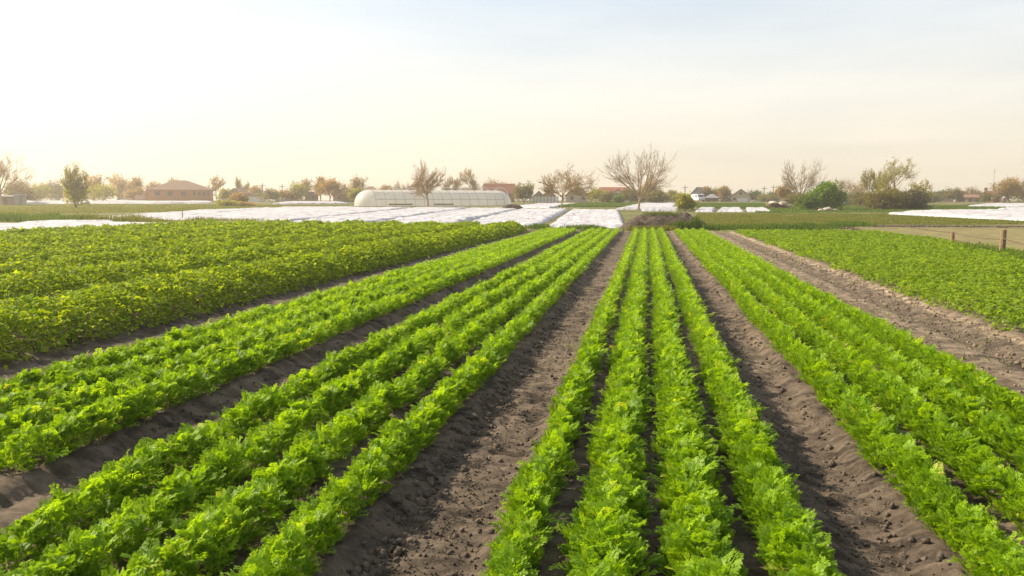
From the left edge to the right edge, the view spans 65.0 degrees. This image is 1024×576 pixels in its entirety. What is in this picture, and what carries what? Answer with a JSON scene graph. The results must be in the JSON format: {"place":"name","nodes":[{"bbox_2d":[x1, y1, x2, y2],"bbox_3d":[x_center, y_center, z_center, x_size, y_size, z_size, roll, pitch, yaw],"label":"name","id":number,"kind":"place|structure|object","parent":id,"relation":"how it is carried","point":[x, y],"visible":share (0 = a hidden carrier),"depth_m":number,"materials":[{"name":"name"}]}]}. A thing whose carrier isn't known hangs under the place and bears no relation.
{"place":"outdoors","nodes":[
{"label":"outdoors","id":0,"kind":"place"},
{"bbox_2d":[0,211,103,221],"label":"bank grass","id":1,"kind":"structure","parent":0,"point":[13,217],"depth_m":58.55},
{"bbox_2d":[0,203,353,213],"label":"dry meadow grass","id":2,"kind":"structure","parent":0,"point":[60,208],"depth_m":118.53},
{"bbox_2d":[0,200,1023,575],"bbox_3d":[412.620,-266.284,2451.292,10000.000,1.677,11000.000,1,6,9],"label":"ground","id":3,"kind":"structure","parent":0,"point":[24,492],"depth_m":5.68,"materials":[{"name":"soil"}]},
{"bbox_2d":[0,149,36,204],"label":"tree","id":4,"kind":"object","parent":3,"relation":"on","point":[3,171],"visible":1,"depth_m":149.74,"materials":[{"name":"brown plant"}]},
{"bbox_2d":[13,194,26,204],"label":"shed","id":5,"kind":"structure","parent":3,"relation":"on","point":[19,199],"depth_m":149.12,"materials":[{"name":"grey stone"}]},
{"bbox_2d":[1,181,50,201],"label":"bush","id":6,"kind":"object","parent":3,"relation":"on","point":[29,197],"visible":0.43,"depth_m":163.74,"materials":[{"name":"brown plant"}]},
{"bbox_2d":[27,181,59,199],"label":"bush","id":7,"kind":"object","parent":3,"relation":"on","point":[45,190],"visible":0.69,"depth_m":203.32,"materials":[{"name":"green plant"}]},
{"bbox_2d":[40,180,68,199],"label":"bush","id":8,"kind":"object","parent":3,"relation":"on","point":[55,191],"visible":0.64,"depth_m":209.56,"materials":[{"name":"brown plant"}]},
{"bbox_2d":[59,161,91,207],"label":"tree","id":9,"kind":"object","parent":3,"relation":"on","point":[76,190],"visible":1,"depth_m":116.66,"materials":[{"name":"green plant"}]},
{"bbox_2d":[0,220,166,230],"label":"fleece cover","id":10,"kind":"object","parent":3,"relation":"on","point":[44,223],"visible":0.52,"depth_m":48.05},
{"bbox_2d":[84,174,110,200],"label":"tree","id":11,"kind":"object","parent":3,"relation":"on","point":[94,180],"visible":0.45,"depth_m":190.05,"materials":[{"name":"brown plant"}]},
{"bbox_2d":[87,182,118,200],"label":"bush","id":12,"kind":"object","parent":3,"relation":"on","point":[97,191],"visible":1,"depth_m":183.16,"materials":[{"name":"green plant"}]},
{"bbox_2d":[0,219,221,233],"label":"leafy crop row","id":13,"kind":"object","parent":3,"relation":"on","point":[41,229],"visible":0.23,"depth_m":34.23,"materials":[{"name":"green plant"}]},
{"bbox_2d":[106,173,131,199],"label":"tree","id":14,"kind":"object","parent":3,"relation":"on","point":[117,183],"visible":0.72,"depth_m":221.75,"materials":[{"name":"brown plant"}]},
{"bbox_2d":[27,199,213,203],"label":"fleece cover","id":15,"kind":"object","parent":3,"relation":"on","point":[106,201],"visible":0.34,"depth_m":173.60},
{"bbox_2d":[0,220,256,237],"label":"leafy crop row","id":16,"kind":"object","parent":3,"relation":"on","point":[95,228],"visible":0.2,"depth_m":32.52,"materials":[{"name":"green plant"}]},
{"bbox_2d":[122,175,144,191],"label":"tree","id":17,"kind":"object","parent":3,"relation":"on","point":[136,182],"visible":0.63,"depth_m":213.78,"materials":[{"name":"brown plant"}]},
{"bbox_2d":[121,186,150,199],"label":"bush","id":18,"kind":"object","parent":3,"relation":"on","point":[133,192],"visible":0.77,"depth_m":207.47,"materials":[{"name":"brown plant"}]},
{"bbox_2d":[0,219,295,244],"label":"leafy crop row","id":19,"kind":"object","parent":3,"relation":"on","point":[107,232],"visible":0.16,"depth_m":30.46,"materials":[{"name":"green plant"}]},
{"bbox_2d":[54,213,266,222],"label":"bank weeds","id":20,"kind":"object","parent":3,"relation":"on","point":[131,218],"visible":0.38,"depth_m":56.33,"materials":[{"name":"green plant"}]},
{"bbox_2d":[0,220,330,246],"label":"leafy crop row","id":21,"kind":"object","parent":3,"relation":"on","point":[37,239],"visible":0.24,"depth_m":27.38,"materials":[{"name":"green plant"}]},
{"bbox_2d":[146,180,213,201],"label":"house","id":22,"kind":"structure","parent":3,"relation":"on","point":[179,190],"depth_m":204.18,"materials":[{"name":"beige brick"}]},
{"bbox_2d":[0,218,366,253],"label":"leafy crop row","id":23,"kind":"object","parent":3,"relation":"on","point":[85,241],"visible":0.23,"depth_m":24.42,"materials":[{"name":"green plant"}]},
{"bbox_2d":[100,207,274,217],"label":"fleece cover","id":24,"kind":"object","parent":3,"relation":"on","point":[177,213],"visible":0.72,"depth_m":78.61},
{"bbox_2d":[0,220,403,267],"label":"leafy crop row","id":25,"kind":"object","parent":3,"relation":"on","point":[36,255],"visible":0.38,"depth_m":21.99,"materials":[{"name":"green plant"}]},
{"bbox_2d":[206,174,226,200],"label":"tree","id":26,"kind":"object","parent":3,"relation":"on","point":[219,183],"visible":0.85,"depth_m":213.48,"materials":[{"name":"brown plant"}]},
{"bbox_2d":[0,220,442,283],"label":"leafy crop row","id":27,"kind":"object","parent":3,"relation":"on","point":[164,250],"visible":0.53,"depth_m":18.87,"materials":[{"name":"green plant"}]},
{"bbox_2d":[213,187,232,199],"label":"bush","id":28,"kind":"object","parent":3,"relation":"on","point":[223,193],"visible":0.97,"depth_m":202.92,"materials":[{"name":"green plant"}]},
{"bbox_2d":[215,199,242,205],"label":"bush","id":29,"kind":"object","parent":3,"relation":"on","point":[227,202],"visible":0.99,"depth_m":136.45,"materials":[{"name":"green plant"}]},
{"bbox_2d":[226,189,251,202],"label":"bush","id":30,"kind":"object","parent":3,"relation":"on","point":[239,196],"visible":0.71,"depth_m":148.45,"materials":[{"name":"brown plant"}]},
{"bbox_2d":[0,220,481,308],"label":"leafy crop row","id":31,"kind":"object","parent":3,"relation":"on","point":[61,279],"visible":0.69,"depth_m":14.71,"materials":[{"name":"green plant"}]},
{"bbox_2d":[155,206,354,220],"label":"fleece cover","id":32,"kind":"object","parent":3,"relation":"on","point":[257,214],"visible":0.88,"depth_m":77.35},
{"bbox_2d":[0,220,526,370],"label":"leafy crop row","id":33,"kind":"object","parent":3,"relation":"on","point":[20,312],"visible":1,"depth_m":11.75,"materials":[{"name":"green plant"}]},
{"bbox_2d":[256,188,283,201],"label":"bush","id":34,"kind":"object","parent":3,"relation":"on","point":[269,194],"visible":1,"depth_m":195.67,"materials":[{"name":"brown plant"}]},
{"bbox_2d":[0,226,552,397],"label":"carrot row","id":35,"kind":"object","parent":3,"relation":"on","point":[25,379],"visible":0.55,"depth_m":8.25,"materials":[{"name":"green plant"}]},
{"bbox_2d":[0,227,559,417],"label":"carrot row","id":36,"kind":"object","parent":3,"relation":"on","point":[39,393],"visible":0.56,"depth_m":7.76,"materials":[{"name":"green plant"}]},
{"bbox_2d":[0,227,567,449],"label":"carrot row","id":37,"kind":"object","parent":3,"relation":"on","point":[84,394],"visible":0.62,"depth_m":7.20,"materials":[{"name":"green plant"}]},
{"bbox_2d":[0,227,575,471],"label":"carrot row","id":38,"kind":"object","parent":3,"relation":"on","point":[20,445],"visible":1,"depth_m":6.37,"materials":[{"name":"green plant"}]},
{"bbox_2d":[0,227,594,575],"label":"carrot row","id":39,"kind":"object","parent":3,"relation":"on","point":[111,482],"visible":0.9,"depth_m":4.68,"materials":[{"name":"green plant"}]},
{"bbox_2d":[286,180,309,200],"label":"tree","id":40,"kind":"object","parent":3,"relation":"on","point":[298,187],"visible":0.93,"depth_m":203.57,"materials":[{"name":"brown plant"}]},
{"bbox_2d":[0,227,603,575],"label":"carrot row","id":41,"kind":"object","parent":3,"relation":"on","point":[178,494],"visible":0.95,"depth_m":4.43,"materials":[{"name":"green plant"}]},
{"bbox_2d":[273,201,347,203],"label":"fleece cover","id":42,"kind":"object","parent":3,"relation":"on","point":[312,202],"visible":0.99,"depth_m":169.90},
{"bbox_2d":[229,207,409,221],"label":"fleece cover","id":43,"kind":"object","parent":3,"relation":"on","point":[322,213],"visible":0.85,"depth_m":75.82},
{"bbox_2d":[310,176,352,201],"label":"tree","id":44,"kind":"object","parent":3,"relation":"on","point":[331,186],"visible":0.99,"depth_m":189.44,"materials":[{"name":"brown plant"}]},
{"bbox_2d":[100,228,610,575],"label":"carrot row","id":45,"kind":"object","parent":3,"relation":"on","point":[204,534],"visible":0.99,"depth_m":4.34,"materials":[{"name":"green plant"}]},
{"bbox_2d":[347,172,368,190],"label":"tree","id":46,"kind":"object","parent":3,"relation":"on","point":[356,183],"visible":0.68,"depth_m":211.71,"materials":[{"name":"brown plant"}]},
{"bbox_2d":[293,207,466,222],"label":"fleece cover","id":47,"kind":"object","parent":3,"relation":"on","point":[387,215],"visible":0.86,"depth_m":69.28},
{"bbox_2d":[220,227,619,575],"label":"carrot row","id":48,"kind":"object","parent":3,"relation":"on","point":[282,552],"visible":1,"depth_m":4.54,"materials":[{"name":"green plant"}]},
{"bbox_2d":[408,159,446,206],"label":"tree","id":49,"kind":"object","parent":3,"relation":"on","point":[423,184],"visible":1,"depth_m":110.72,"materials":[{"name":"brown plant"}]},
{"bbox_2d":[354,189,510,205],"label":"greenhouse","id":50,"kind":"object","parent":3,"relation":"on","point":[379,197],"visible":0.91,"depth_m":140.15,"materials":[{"name":"plastic"}]},
{"bbox_2d":[378,207,516,223],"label":"fleece cover","id":51,"kind":"object","parent":3,"relation":"on","point":[466,214],"visible":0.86,"depth_m":66.34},
{"bbox_2d":[346,291,578,575],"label":"shoulder clods","id":52,"kind":"object","parent":3,"relation":"on","point":[381,551],"visible":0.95,"depth_m":4.74,"materials":[{"name":"soil"}]},
{"bbox_2d":[459,166,479,190],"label":"tree","id":53,"kind":"object","parent":3,"relation":"on","point":[472,182],"visible":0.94,"depth_m":201.86,"materials":[{"name":"brown plant"}]},
{"bbox_2d":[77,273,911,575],"bbox_3d":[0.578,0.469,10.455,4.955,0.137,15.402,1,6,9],"label":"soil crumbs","id":54,"kind":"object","parent":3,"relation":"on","point":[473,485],"visible":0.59,"depth_m":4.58,"materials":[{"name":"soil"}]},
{"bbox_2d":[483,184,514,201],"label":"barn","id":55,"kind":"structure","parent":3,"relation":"on","point":[507,187],"depth_m":204.65,"materials":[{"name":"red brick"}]},
{"bbox_2d":[473,208,567,226],"bbox_3d":[1.758,-6.770,74.642,6.506,0.796,56.521,1,6,5],"label":"fleece cover","id":56,"kind":"object","parent":3,"relation":"on","point":[524,216],"visible":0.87,"depth_m":63.65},
{"bbox_2d":[512,181,535,202],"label":"bush","id":57,"kind":"object","parent":3,"relation":"on","point":[527,190],"visible":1,"depth_m":179.84,"materials":[{"name":"green plant"}]},
{"bbox_2d":[530,196,557,202],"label":"fence","id":58,"kind":"object","parent":3,"relation":"on","point":[547,199],"visible":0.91,"depth_m":184.86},
{"bbox_2d":[520,203,571,207],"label":"fleece cover","id":59,"kind":"object","parent":3,"relation":"on","point":[545,205],"visible":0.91,"depth_m":128.41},
{"bbox_2d":[151,243,950,575],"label":"soil clods","id":60,"kind":"object","parent":3,"relation":"on","point":[831,463],"visible":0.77,"depth_m":4.98,"materials":[{"name":"soil"}]},
{"bbox_2d":[478,227,638,575],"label":"carrot row","id":61,"kind":"object","parent":3,"relation":"on","point":[533,494],"visible":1,"depth_m":4.44,"materials":[{"name":"green plant"}]},
{"bbox_2d":[537,161,599,207],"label":"tree","id":62,"kind":"object","parent":3,"relation":"on","point":[549,188],"visible":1,"depth_m":110.63,"materials":[{"name":"brown plant"}]},
{"bbox_2d":[523,223,623,229],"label":"headland weeds","id":63,"kind":"object","parent":3,"relation":"on","point":[541,226],"visible":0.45,"depth_m":44.57,"materials":[{"name":"green plant"}]},
{"bbox_2d":[564,189,590,201],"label":"house","id":64,"kind":"structure","parent":3,"relation":"on","point":[577,198],"depth_m":194.79,"materials":[{"name":"brown tile"}]},
{"bbox_2d":[550,209,623,227],"bbox_3d":[6.859,-6.408,71.311,6.066,0.746,50.978,1,6,7],"label":"fleece cover","id":65,"kind":"object","parent":3,"relation":"on","point":[610,218],"visible":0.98,"depth_m":59.47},
{"bbox_2d":[585,186,609,202],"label":"bush","id":66,"kind":"object","parent":3,"relation":"on","point":[596,192],"visible":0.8,"depth_m":185.90,"materials":[{"name":"green plant"}]},
{"bbox_2d":[558,202,637,206],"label":"green crop","id":67,"kind":"object","parent":3,"relation":"on","point":[594,204],"visible":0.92,"depth_m":136.53,"materials":[{"name":"green plant"}]},
{"bbox_2d":[596,188,615,202],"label":"bush","id":68,"kind":"object","parent":3,"relation":"on","point":[607,196],"visible":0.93,"depth_m":180.13,"materials":[{"name":"green plant"}]},
{"bbox_2d":[549,228,663,575],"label":"carrot row","id":69,"kind":"object","parent":3,"relation":"on","point":[616,484],"visible":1,"depth_m":4.36,"materials":[{"name":"green plant"}]},
{"bbox_2d":[618,183,643,202],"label":"bush","id":70,"kind":"object","parent":3,"relation":"on","point":[628,194],"visible":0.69,"depth_m":189.77,"materials":[{"name":"green plant"}]},
{"bbox_2d":[599,141,676,209],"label":"tree","id":71,"kind":"object","parent":3,"relation":"on","point":[640,196],"visible":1,"depth_m":104.75,"materials":[{"name":"brown plant"}]},
{"bbox_2d":[617,203,675,209],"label":"fleece cover","id":72,"kind":"object","parent":3,"relation":"on","point":[645,205],"visible":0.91,"depth_m":118.29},
{"bbox_2d":[622,225,681,230],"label":"mound edge weeds","id":73,"kind":"object","parent":3,"relation":"on","point":[666,228],"visible":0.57,"depth_m":42.80,"materials":[{"name":"green plant"}]},
{"bbox_2d":[644,188,672,202],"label":"bush","id":74,"kind":"object","parent":3,"relation":"on","point":[659,196],"visible":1,"depth_m":184.99,"materials":[{"name":"green plant"}]},
{"bbox_2d":[620,212,707,228],"bbox_3d":[8.738,-3.829,45.855,5.201,1.007,4.400,0,6,0],"label":"soil mound","id":75,"kind":"object","parent":3,"relation":"on","point":[655,219],"visible":0.5,"depth_m":44.85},
{"bbox_2d":[665,215,704,229],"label":"mound foot weeds","id":76,"kind":"object","parent":3,"relation":"on","point":[694,222],"visible":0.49,"depth_m":43.64,"materials":[{"name":"green plant"}]},
{"bbox_2d":[674,191,699,210],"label":"bush","id":77,"kind":"object","parent":3,"relation":"on","point":[684,201],"visible":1,"depth_m":96.98,"materials":[{"name":"green plant"}]},
{"bbox_2d":[643,226,748,575],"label":"carrot row","id":78,"kind":"object","parent":3,"relation":"on","point":[698,518],"visible":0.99,"depth_m":4.35,"materials":[{"name":"green plant"}]},
{"bbox_2d":[714,184,731,197],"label":"tree","id":79,"kind":"object","parent":3,"relation":"on","point":[724,191],"visible":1,"depth_m":223.83,"materials":[{"name":"brown plant"}]},
{"bbox_2d":[696,202,767,208],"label":"green plot","id":80,"kind":"object","parent":3,"relation":"on","point":[720,205],"visible":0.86,"depth_m":129.88,"materials":[{"name":"green plant"}]},
{"bbox_2d":[730,189,751,201],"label":"house","id":81,"kind":"structure","parent":3,"relation":"on","point":[740,195],"depth_m":210.58,"materials":[{"name":"white"}]},
{"bbox_2d":[656,226,845,575],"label":"carrot row","id":82,"kind":"object","parent":3,"relation":"on","point":[793,542],"visible":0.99,"depth_m":4.38,"materials":[{"name":"green plant"}]},
{"bbox_2d":[773,185,794,201],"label":"bush","id":83,"kind":"object","parent":3,"relation":"on","point":[783,192],"visible":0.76,"depth_m":170.22,"materials":[{"name":"brown plant"}]},
{"bbox_2d":[562,242,1018,366],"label":"path weeds","id":84,"kind":"object","parent":3,"relation":"on","point":[875,310],"visible":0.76,"depth_m":11.60,"materials":[{"name":"green plant"}]},
{"bbox_2d":[781,158,827,193],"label":"tree","id":85,"kind":"object","parent":3,"relation":"on","point":[793,187],"visible":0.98,"depth_m":150.94,"materials":[{"name":"brown plant"}]},
{"bbox_2d":[792,192,822,209],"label":"bush","id":86,"kind":"object","parent":3,"relation":"on","point":[807,200],"visible":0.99,"depth_m":102.95,"materials":[{"name":"green plant"}]},
{"bbox_2d":[797,177,853,209],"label":"bush","id":87,"kind":"object","parent":3,"relation":"on","point":[827,193],"visible":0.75,"depth_m":104.30,"materials":[{"name":"green plant"}]},
{"bbox_2d":[674,228,1023,575],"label":"carrot row","id":88,"kind":"object","parent":3,"relation":"on","point":[960,520],"visible":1,"depth_m":4.55,"materials":[{"name":"green plant"}]},
{"bbox_2d":[832,178,871,199],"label":"tree","id":89,"kind":"object","parent":3,"relation":"on","point":[849,187],"visible":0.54,"depth_m":170.31,"materials":[{"name":"brown plant"}]},
{"bbox_2d":[682,227,1023,537],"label":"carrot row","id":90,"kind":"object","parent":3,"relation":"on","point":[983,467],"visible":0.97,"depth_m":5.49,"materials":[{"name":"green plant"}]},
{"bbox_2d":[846,190,866,204],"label":"bush","id":91,"kind":"object","parent":3,"relation":"on","point":[853,196],"visible":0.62,"depth_m":148.46,"materials":[{"name":"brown plant"}]},
{"bbox_2d":[691,228,1023,476],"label":"carrot row","id":92,"kind":"object","parent":3,"relation":"on","point":[989,429],"visible":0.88,"depth_m":6.58,"materials":[{"name":"green plant"}]},
{"bbox_2d":[699,228,1023,427],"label":"carrot row","id":93,"kind":"object","parent":3,"relation":"on","point":[1006,401],"visible":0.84,"depth_m":7.71,"materials":[{"name":"green plant"}]},
{"bbox_2d":[857,169,877,205],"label":"bush","id":94,"kind":"object","parent":3,"relation":"on","point":[867,183],"visible":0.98,"depth_m":130.89,"materials":[{"name":"green plant"}]},
{"bbox_2d":[734,228,1023,331],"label":"leafy crop","id":95,"kind":"object","parent":3,"relation":"on","point":[870,250],"visible":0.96,"depth_m":18.51,"materials":[{"name":"green plant"}]},
{"bbox_2d":[743,246,1023,391],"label":"dry clods","id":96,"kind":"object","parent":3,"relation":"on","point":[1018,362],"visible":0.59,"depth_m":11.30,"materials":[{"name":"soil"}]},
{"bbox_2d":[851,187,916,209],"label":"bush","id":97,"kind":"object","parent":3,"relation":"on","point":[889,198],"visible":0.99,"depth_m":106.13,"materials":[{"name":"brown plant"}]},
{"bbox_2d":[876,154,919,190],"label":"tree","id":98,"kind":"object","parent":3,"relation":"on","point":[893,175],"visible":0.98,"depth_m":122.46,"materials":[{"name":"green plant"}]},
{"bbox_2d":[896,188,936,208],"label":"bush","id":99,"kind":"object","parent":3,"relation":"on","point":[921,200],"visible":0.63,"depth_m":106.19,"materials":[{"name":"green plant"}]},
{"bbox_2d":[908,178,934,200],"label":"bush","id":100,"kind":"object","parent":3,"relation":"on","point":[925,188],"visible":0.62,"depth_m":126.48,"materials":[{"name":"green plant"}]},
{"bbox_2d":[840,224,1023,234],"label":"plot edge clods","id":101,"kind":"object","parent":3,"relation":"on","point":[998,226],"visible":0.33,"depth_m":47.88,"materials":[{"name":"soil"}]},
{"bbox_2d":[938,186,964,201],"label":"tree","id":102,"kind":"object","parent":3,"relation":"on","point":[955,193],"visible":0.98,"depth_m":213.77,"materials":[{"name":"green plant"}]},
{"bbox_2d":[889,209,1023,220],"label":"fleece cover","id":103,"kind":"object","parent":3,"relation":"on","point":[1008,214],"visible":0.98,"depth_m":73.90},
{"bbox_2d":[969,203,1023,206],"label":"fleece cover","id":104,"kind":"object","parent":3,"relation":"on","point":[1004,204],"visible":0.99,"depth_m":139.12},
{"bbox_2d":[985,175,1023,202],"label":"tree","id":105,"kind":"object","parent":3,"relation":"on","point":[1007,188],"visible":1,"depth_m":188.21,"materials":[{"name":"brown plant"}]},
{"bbox_2d":[0,0,1023,199],"label":"sky","id":106,"kind":"structure","parent":0,"point":[274,94],"materials":[{"name":"white"}]},
{"bbox_2d":[701,220,886,229],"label":"margin grass","id":107,"kind":"structure","parent":0,"point":[809,225],"depth_m":43.96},
{"bbox_2d":[696,213,1023,224],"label":"meadow grass","id":108,"kind":"structure","parent":0,"point":[785,218],"depth_m":62.74,"materials":[{"name":"plant"}]},
{"bbox_2d":[755,204,1022,212],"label":"pasture grass","id":109,"kind":"structure","parent":0,"point":[851,209],"depth_m":103.19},
{"bbox_2d":[855,227,1023,250],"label":"ploughed field","id":110,"kind":"structure","parent":0,"point":[1015,234],"depth_m":36.76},
{"bbox_2d":[958,242,1023,258],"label":"crop plants","id":111,"kind":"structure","parent":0,"point":[1014,253],"depth_m":22.74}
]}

